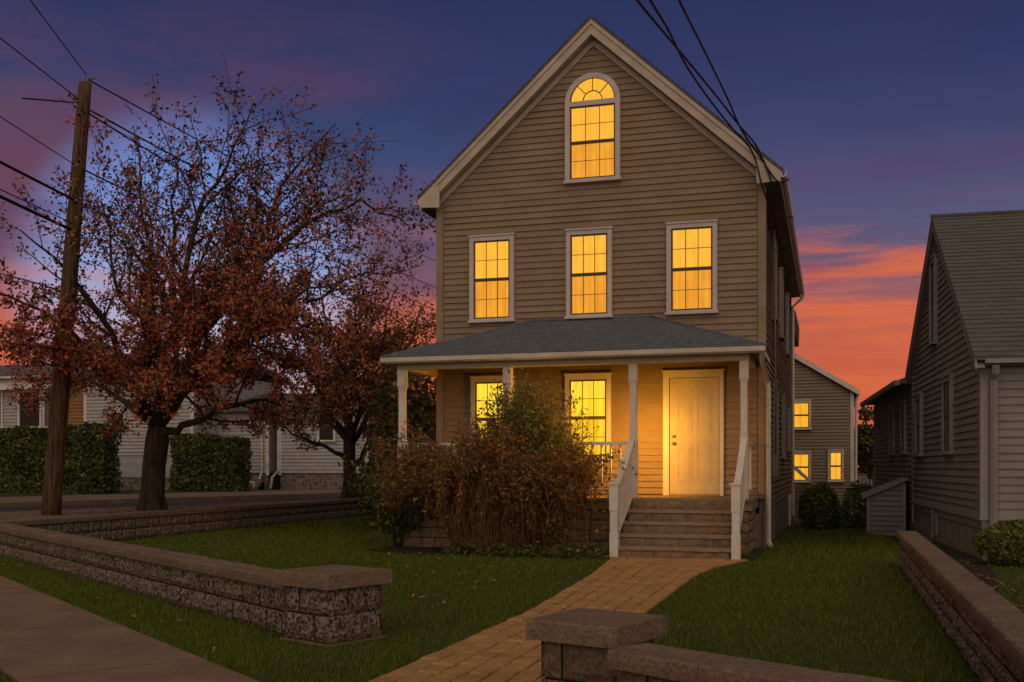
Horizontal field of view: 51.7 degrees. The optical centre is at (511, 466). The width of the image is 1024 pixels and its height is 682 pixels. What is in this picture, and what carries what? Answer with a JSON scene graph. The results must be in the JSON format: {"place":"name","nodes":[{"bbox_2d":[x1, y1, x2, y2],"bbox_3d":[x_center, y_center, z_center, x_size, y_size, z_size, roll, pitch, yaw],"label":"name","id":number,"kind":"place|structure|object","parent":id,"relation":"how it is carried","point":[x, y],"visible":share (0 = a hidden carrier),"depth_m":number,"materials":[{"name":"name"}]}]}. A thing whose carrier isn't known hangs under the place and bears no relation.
{"place":"outdoors","nodes":[
{"label":"outdoors","id":0,"kind":"place"},
{"bbox_2d":[0,576,259,681],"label":"sidewalk","id":1,"kind":"structure","parent":0,"point":[46,638],"depth_m":8.48,"materials":[{"name":"concrete"}]},
{"bbox_2d":[0,489,280,496],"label":"yard","id":2,"kind":"structure","parent":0,"point":[40,494],"depth_m":41.11,"materials":[{"name":"green plant"}]},
{"bbox_2d":[0,421,122,493],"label":"hedge","id":3,"kind":"object","parent":2,"relation":"on","point":[91,465],"visible":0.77,"depth_m":41.12,"materials":[{"name":"green plant"}]},
{"bbox_2d":[0,358,286,489],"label":"house","id":4,"kind":"structure","parent":2,"relation":"on","point":[83,407],"depth_m":48.69,"materials":[{"name":"white wood"}]},
{"bbox_2d":[0,390,3,427],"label":"window","id":5,"kind":"structure","parent":4,"relation":"in","point":[1,391],"depth_m":50.21,"materials":[{"name":"white glass"}]},
{"bbox_2d":[17,389,41,427],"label":"window","id":6,"kind":"structure","parent":4,"relation":"in","point":[34,420],"depth_m":49.83,"materials":[{"name":"black glass"}]},
{"bbox_2d":[42,389,50,427],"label":"window","id":7,"kind":"structure","parent":4,"relation":"in","point":[45,409],"depth_m":49.52,"materials":[{"name":"white"}]},
{"bbox_2d":[109,409,125,429],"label":"window","id":8,"kind":"structure","parent":4,"relation":"in","point":[124,417],"depth_m":48.09,"materials":[{"name":"white glass"}]},
{"bbox_2d":[168,433,252,491],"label":"hedge","id":9,"kind":"object","parent":2,"relation":"on","point":[214,463],"visible":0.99,"depth_m":43.92,"materials":[{"name":"green plant"}]},
{"bbox_2d":[217,393,431,489],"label":"house","id":10,"kind":"structure","parent":2,"relation":"on","point":[277,463],"depth_m":47.90,"materials":[{"name":"white wood"}]},
{"bbox_2d":[316,410,336,441],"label":"window","id":11,"kind":"structure","parent":10,"relation":"in","point":[328,434],"depth_m":47.33,"materials":[{"name":"black glass"}]},
{"bbox_2d":[0,500,317,519],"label":"pavement","id":12,"kind":"structure","parent":0,"point":[8,516],"depth_m":24.80,"materials":[{"name":"grey concrete"}]},
{"bbox_2d":[41,78,96,514],"bbox_3d":[-9.572,-3.544,22.872,1.406,9.639,0.403,0,0,17],"label":"utility pole","id":13,"kind":"object","parent":12,"relation":"on","point":[52,493],"visible":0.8,"depth_m":22.77,"materials":[{"name":"brown wood"}]},
{"bbox_2d":[0,195,70,230],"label":"power line","id":14,"kind":"object","parent":13,"relation":"attached to","point":[27,209],"visible":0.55,"depth_m":20.90,"materials":[{"name":"black rubber"}]},
{"bbox_2d":[0,189,70,222],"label":"power line","id":15,"kind":"object","parent":13,"relation":"attached to","point":[34,205],"visible":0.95,"depth_m":21.10,"materials":[{"name":"black rubber"}]},
{"bbox_2d":[0,161,73,199],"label":"power line","id":16,"kind":"object","parent":13,"relation":"attached to","point":[32,178],"visible":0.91,"depth_m":21.02,"materials":[{"name":"black rubber"}]},
{"bbox_2d":[0,116,74,164],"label":"power line","id":17,"kind":"object","parent":13,"relation":"attached to","point":[36,140],"visible":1,"depth_m":20.81,"materials":[{"name":"black rubber"}]},
{"bbox_2d":[0,37,77,98],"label":"power line","id":18,"kind":"object","parent":13,"relation":"attached to","point":[37,67],"visible":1,"depth_m":20.83,"materials":[{"name":"black rubber"}]},
{"bbox_2d":[21,98,78,102],"bbox_3d":[-9.441,-7.538,21.791,0.030,0.603,2.007,0,0,12],"label":"power line","id":19,"kind":"object","parent":13,"relation":"attached to","point":[47,100],"visible":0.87,"depth_m":21.51,"materials":[{"name":"black"}]},
{"bbox_2d":[30,0,85,73],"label":"power line","id":20,"kind":"object","parent":13,"relation":"attached to","point":[57,36],"visible":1,"depth_m":20.65,"materials":[{"name":"black rubber"}]},
{"bbox_2d":[86,170,432,325],"bbox_3d":[-6.286,-7.892,48.904,0.038,2.899,52.555,0,0,7],"label":"power line","id":21,"kind":"object","parent":13,"relation":"attached to","point":[204,227],"visible":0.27,"depth_m":27.39,"materials":[{"name":"black rubber"}]},
{"bbox_2d":[85,78,434,260],"bbox_3d":[-6.435,-11.112,48.877,0.034,5.541,52.537,0,0,6],"label":"power line","id":22,"kind":"object","parent":13,"relation":"attached to","point":[205,144],"visible":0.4,"depth_m":26.61,"materials":[{"name":"black rubber"}]},
{"bbox_2d":[90,109,435,287],"bbox_3d":[-6.463,-9.888,48.886,0.042,4.306,52.526,0,0,6],"label":"power line","id":23,"kind":"object","parent":13,"relation":"attached to","point":[99,115],"visible":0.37,"depth_m":26.79,"materials":[{"name":"black rubber"}]},
{"bbox_2d":[90,114,435,309],"bbox_3d":[-6.466,-9.095,48.887,0.038,2.860,52.524,0,0,6],"label":"power line","id":24,"kind":"object","parent":13,"relation":"attached to","point":[199,181],"visible":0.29,"depth_m":26.83,"materials":[{"name":"black rubber"}]},
{"bbox_2d":[0,51,437,510],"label":"tree","id":25,"kind":"object","parent":12,"relation":"on","point":[239,297],"visible":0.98,"depth_m":23.35,"materials":[{"name":"red plant"}]},
{"bbox_2d":[249,242,435,498],"bbox_3d":[-5.567,-3.039,33.663,7.324,8.398,6.914,0,0,17],"label":"tree","id":26,"kind":"object","parent":12,"relation":"on","point":[348,434],"visible":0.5,"depth_m":33.25,"materials":[{"name":"red plant"}]},
{"bbox_2d":[0,476,865,502],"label":"pavement","id":27,"kind":"structure","parent":0,"point":[100,497],"depth_m":38.19,"materials":[{"name":"grey concrete"}]},
{"bbox_2d":[0,479,865,510],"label":"road","id":28,"kind":"structure","parent":0,"point":[135,504],"depth_m":33.60,"materials":[{"name":"grey asphalt"}]},
{"bbox_2d":[0,468,1023,681],"bbox_3d":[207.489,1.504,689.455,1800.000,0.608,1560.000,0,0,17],"label":"ground","id":29,"kind":"structure","parent":0,"point":[754,554],"depth_m":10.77,"materials":[{"name":"plant"}]},
{"bbox_2d":[0,522,286,634],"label":"garden wall","id":30,"kind":"structure","parent":29,"relation":"on","point":[240,592],"depth_m":11.70,"materials":[{"name":"black stone"}]},
{"bbox_2d":[0,499,332,511],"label":"kerb","id":31,"kind":"structure","parent":29,"relation":"on","point":[168,505],"depth_m":28.30,"materials":[{"name":"concrete"}]},
{"bbox_2d":[0,497,370,540],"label":"garden wall","id":32,"kind":"structure","parent":29,"relation":"on","point":[121,526],"depth_m":23.71,"materials":[{"name":"black stone"}]},
{"bbox_2d":[273,564,391,647],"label":"stone pier","id":33,"kind":"structure","parent":29,"relation":"on","point":[327,605],"depth_m":8.98,"materials":[{"name":"black stone"}]},
{"bbox_2d":[337,426,399,532],"bbox_3d":[-2.902,0.315,24.229,1.866,2.481,1.790,0,0,17],"label":"evergreen shrub","id":34,"kind":"object","parent":29,"relation":"on","point":[357,480],"visible":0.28,"depth_m":24.04,"materials":[{"name":"green plant"}]},
{"bbox_2d":[360,365,435,503],"bbox_3d":[-2.543,-0.642,27.240,2.899,4.411,2.774,0,0,-4],"label":"evergreen shrub","id":35,"kind":"object","parent":29,"relation":"on","point":[418,396],"visible":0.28,"depth_m":26.94,"materials":[{"name":"green plant"}]},
{"bbox_2d":[364,460,436,546],"bbox_3d":[-2.003,0.713,19.724,1.499,1.684,1.500,0,0,17],"label":"evergreen shrub","id":36,"kind":"object","parent":29,"relation":"on","point":[395,520],"visible":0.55,"depth_m":19.40,"materials":[{"name":"green plant"}]},
{"bbox_2d":[0,477,866,507],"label":"kerb","id":37,"kind":"structure","parent":29,"relation":"on","point":[79,502],"depth_m":35.64,"materials":[{"name":"concrete"}]},
{"bbox_2d":[371,548,584,556],"bbox_3d":[-0.311,1.479,18.317,4.813,0.018,1.549,0,0,17],"label":"mulch bed","id":38,"kind":"object","parent":29,"relation":"on","point":[424,550],"visible":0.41,"depth_m":18.60,"materials":[{"name":"brown soil"}]},
{"bbox_2d":[356,419,638,553],"bbox_3d":[-0.212,0.359,18.078,4.982,2.378,2.666,0,0,17],"label":"weeping shrub","id":39,"kind":"object","parent":38,"relation":"on","point":[486,492],"visible":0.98,"depth_m":17.63,"materials":[{"name":"brown plant"}]},
{"bbox_2d":[442,541,609,558],"bbox_3d":[0.275,1.386,17.650,2.811,0.277,0.920,0,0,17],"label":"ground cover","id":40,"kind":"object","parent":38,"relation":"on","point":[560,550],"visible":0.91,"depth_m":17.39,"materials":[{"name":"green plant"}]},
{"bbox_2d":[427,366,658,546],"bbox_3d":[0.406,-0.125,18.351,4.288,3.269,1.262,0,0,17],"label":"upright shrub","id":41,"kind":"object","parent":38,"relation":"on","point":[534,430],"visible":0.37,"depth_m":18.24,"materials":[{"name":"green plant"}]},
{"bbox_2d":[0,501,1023,661],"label":"fallen leaves","id":42,"kind":"object","parent":29,"relation":"on","point":[412,595],"visible":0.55,"depth_m":15.66,"materials":[{"name":"brown plant"}]},
{"bbox_2d":[380,16,810,559],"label":"house","id":43,"kind":"structure","parent":29,"relation":"on","point":[617,255],"depth_m":20.00,"materials":[{"name":"beige wood"}]},
{"bbox_2d":[467,232,515,323],"bbox_3d":[-0.401,-3.707,20.840,0.970,1.735,0.120,0,0,17],"label":"window","id":44,"kind":"structure","parent":43,"relation":"in","point":[491,256],"depth_m":20.85,"materials":[{"name":"glass"}]},
{"bbox_2d":[470,375,515,447],"bbox_3d":[-0.387,-0.953,20.835,0.940,1.665,0.120,0,0,17],"label":"window","id":45,"kind":"structure","parent":43,"relation":"in","point":[480,385],"depth_m":20.90,"materials":[{"name":"yellow glass"}]},
{"bbox_2d":[564,373,612,459],"bbox_3d":[1.456,-0.953,20.281,0.950,1.665,0.120,0,0,17],"label":"window","id":46,"kind":"structure","parent":43,"relation":"in","point":[594,391],"depth_m":20.27,"materials":[{"name":"yellow glass"}]},
{"bbox_2d":[564,226,613,318],"bbox_3d":[1.475,-3.707,20.275,0.950,1.735,0.120,0,0,17],"label":"window","id":47,"kind":"structure","parent":43,"relation":"in","point":[589,277],"depth_m":20.29,"materials":[{"name":"glass"}]},
{"bbox_2d":[563,72,621,184],"bbox_3d":[1.542,-6.495,20.255,1.130,2.090,0.120,0,0,17],"label":"window","id":48,"kind":"structure","parent":43,"relation":"in","point":[593,100],"depth_m":20.27,"materials":[{"name":"glass"}]},
{"bbox_2d":[665,219,718,314],"bbox_3d":[3.352,-3.707,19.710,0.990,1.735,0.120,0,0,17],"label":"window","id":49,"kind":"structure","parent":43,"relation":"in","point":[691,246],"depth_m":19.72,"materials":[{"name":"glass"}]},
{"bbox_2d":[670,377,718,493],"bbox_3d":[3.393,-0.567,19.688,0.910,2.165,0.101,0,0,17],"label":"door","id":50,"kind":"structure","parent":43,"relation":"in","point":[694,402],"depth_m":19.72,"materials":[{"name":"paint"}]},
{"bbox_2d":[649,0,770,229],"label":"service cable","id":51,"kind":"object","parent":43,"relation":"attached to","point":[688,69],"visible":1,"depth_m":16.78,"materials":[{"name":"black plastic"}]},
{"bbox_2d":[636,0,793,217],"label":"service cable","id":52,"kind":"object","parent":43,"relation":"attached to","point":[683,55],"visible":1,"depth_m":16.52,"materials":[{"name":"black plastic"}]},
{"bbox_2d":[678,0,788,183],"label":"service cable","id":53,"kind":"object","parent":43,"relation":"attached to","point":[708,59],"visible":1,"depth_m":16.17,"materials":[{"name":"black plastic"}]},
{"bbox_2d":[771,239,778,324],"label":"window","id":54,"kind":"structure","parent":43,"relation":"in","point":[776,244],"depth_m":21.56,"materials":[{"name":"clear glass"}]},
{"bbox_2d":[773,381,779,456],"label":"window","id":55,"kind":"structure","parent":43,"relation":"in","point":[778,384],"depth_m":22.85,"materials":[{"name":"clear glass"}]},
{"bbox_2d":[779,267,784,341],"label":"window","id":56,"kind":"structure","parent":43,"relation":"in","point":[781,272],"depth_m":24.62,"materials":[{"name":"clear glass"}]},
{"bbox_2d":[781,394,787,457],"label":"window","id":57,"kind":"structure","parent":43,"relation":"in","point":[784,396],"depth_m":25.96,"materials":[{"name":"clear glass"}]},
{"bbox_2d":[785,293,790,356],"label":"window","id":58,"kind":"structure","parent":43,"relation":"in","point":[787,296],"depth_m":28.27,"materials":[{"name":"clear glass"}]},
{"bbox_2d":[787,408,791,451],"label":"window","id":59,"kind":"structure","parent":43,"relation":"in","point":[789,409],"depth_m":29.48,"materials":[{"name":"clear glass"}]},
{"bbox_2d":[789,494,790,524],"bbox_3d":[8.093,1.335,30.773,0.037,1.030,1.000,0,0,17],"label":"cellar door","id":60,"kind":"structure","parent":43,"relation":"in","point":[790,494],"depth_m":30.72,"materials":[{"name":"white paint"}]},
{"bbox_2d":[526,608,667,681],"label":"stone pier","id":61,"kind":"structure","parent":29,"relation":"on","point":[577,644],"depth_m":6.13,"materials":[{"name":"black stone"}]},
{"bbox_2d":[607,643,900,681],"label":"garden wall","id":62,"kind":"structure","parent":29,"relation":"on","point":[645,662],"depth_m":5.31,"materials":[{"name":"black stone"}]},
{"bbox_2d":[797,482,841,529],"bbox_3d":[8.203,1.082,28.231,1.154,1.346,1.042,0,0,17],"label":"boxwood","id":63,"kind":"object","parent":29,"relation":"on","point":[809,511],"visible":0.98,"depth_m":27.95,"materials":[{"name":"green plant"}]},
{"bbox_2d":[794,353,859,513],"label":"house","id":64,"kind":"structure","parent":29,"relation":"on","point":[825,402],"depth_m":40.25,"materials":[{"name":"beige wood"}]},
{"bbox_2d":[794,399,811,429],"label":"window","id":65,"kind":"structure","parent":64,"relation":"in","point":[802,408],"depth_m":40.44,"materials":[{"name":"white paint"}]},
{"bbox_2d":[794,451,811,482],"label":"window","id":66,"kind":"structure","parent":64,"relation":"in","point":[802,459],"depth_m":40.44,"materials":[{"name":"yellow glass"}]},
{"bbox_2d":[827,449,844,481],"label":"window","id":67,"kind":"structure","parent":64,"relation":"in","point":[835,456],"depth_m":40.09,"materials":[{"name":"yellow glass"}]},
{"bbox_2d":[841,480,873,528],"bbox_3d":[9.439,1.072,28.674,1.103,1.405,1.092,0,0,17],"label":"boxwood","id":68,"kind":"object","parent":29,"relation":"on","point":[856,507],"visible":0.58,"depth_m":28.48,"materials":[{"name":"green plant"}]},
{"bbox_2d":[854,405,872,482],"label":"tree","id":69,"kind":"object","parent":29,"relation":"on","point":[865,448],"visible":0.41,"depth_m":48.99,"materials":[{"name":"green plant"}]},
{"bbox_2d":[857,479,872,504],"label":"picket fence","id":70,"kind":"object","parent":29,"relation":"on","point":[867,481],"visible":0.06,"depth_m":43.63,"materials":[{"name":"white wood"}]},
{"bbox_2d":[860,477,907,535],"bbox_3d":[9.165,1.030,26.117,1.020,1.540,2.100,0,0,17],"label":"lean to","id":71,"kind":"object","parent":29,"relation":"on","point":[885,507],"visible":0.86,"depth_m":25.18,"materials":[{"name":"grey wood"}]},
{"bbox_2d":[860,210,1023,559],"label":"house","id":72,"kind":"structure","parent":29,"relation":"on","point":[948,425],"depth_m":19.27,"materials":[{"name":"grey wood"}]},
{"bbox_2d":[887,405,894,454],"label":"window","id":73,"kind":"structure","parent":72,"relation":"in","point":[891,408],"depth_m":28.16,"materials":[{"name":"clear glass"}]},
{"bbox_2d":[898,399,906,453],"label":"window","id":74,"kind":"structure","parent":72,"relation":"in","point":[903,410],"depth_m":25.88,"materials":[{"name":"clear glass"}]},
{"bbox_2d":[912,392,923,456],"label":"window","id":75,"kind":"structure","parent":72,"relation":"in","point":[918,398],"depth_m":23.37,"materials":[{"name":"clear glass"}]},
{"bbox_2d":[927,254,937,346],"bbox_3d":[8.516,-3.342,21.392,0.120,1.785,0.710,0,0,13],"label":"window","id":76,"kind":"structure","parent":72,"relation":"in","point":[933,265],"depth_m":21.12,"materials":[{"name":"clear glass"}]},
{"bbox_2d":[939,373,953,454],"bbox_3d":[8.124,-0.963,19.748,0.120,1.485,1.000,0,0,13],"label":"window","id":77,"kind":"structure","parent":72,"relation":"in","point":[947,380],"depth_m":19.74,"materials":[{"name":"grey glass"}]},
{"bbox_2d":[896,531,1023,681],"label":"garden wall","id":78,"kind":"structure","parent":29,"relation":"on","point":[982,623],"depth_m":8.02,"materials":[{"name":"black stone"}]},
{"bbox_2d":[932,540,998,592],"bbox_3d":[6.252,1.488,14.823,0.968,0.001,14.018,0,0,20],"label":"soil bed","id":79,"kind":"object","parent":29,"relation":"on","point":[981,567],"visible":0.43,"depth_m":16.18,"materials":[{"name":"brown soil"}]},
{"bbox_2d":[970,519,1023,565],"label":"boxwood","id":80,"kind":"object","parent":29,"relation":"on","point":[996,531],"visible":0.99,"depth_m":15.78,"materials":[{"name":"green plant"}]},
{"bbox_2d":[0,0,1023,467],"label":"sky","id":81,"kind":"structure","parent":0,"point":[881,117],"materials":[{"name":"blue"}]},
{"bbox_2d":[368,556,748,681],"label":"path","id":82,"kind":"structure","parent":0,"point":[507,651],"depth_m":10.56,"materials":[{"name":"brick"}]}
]}

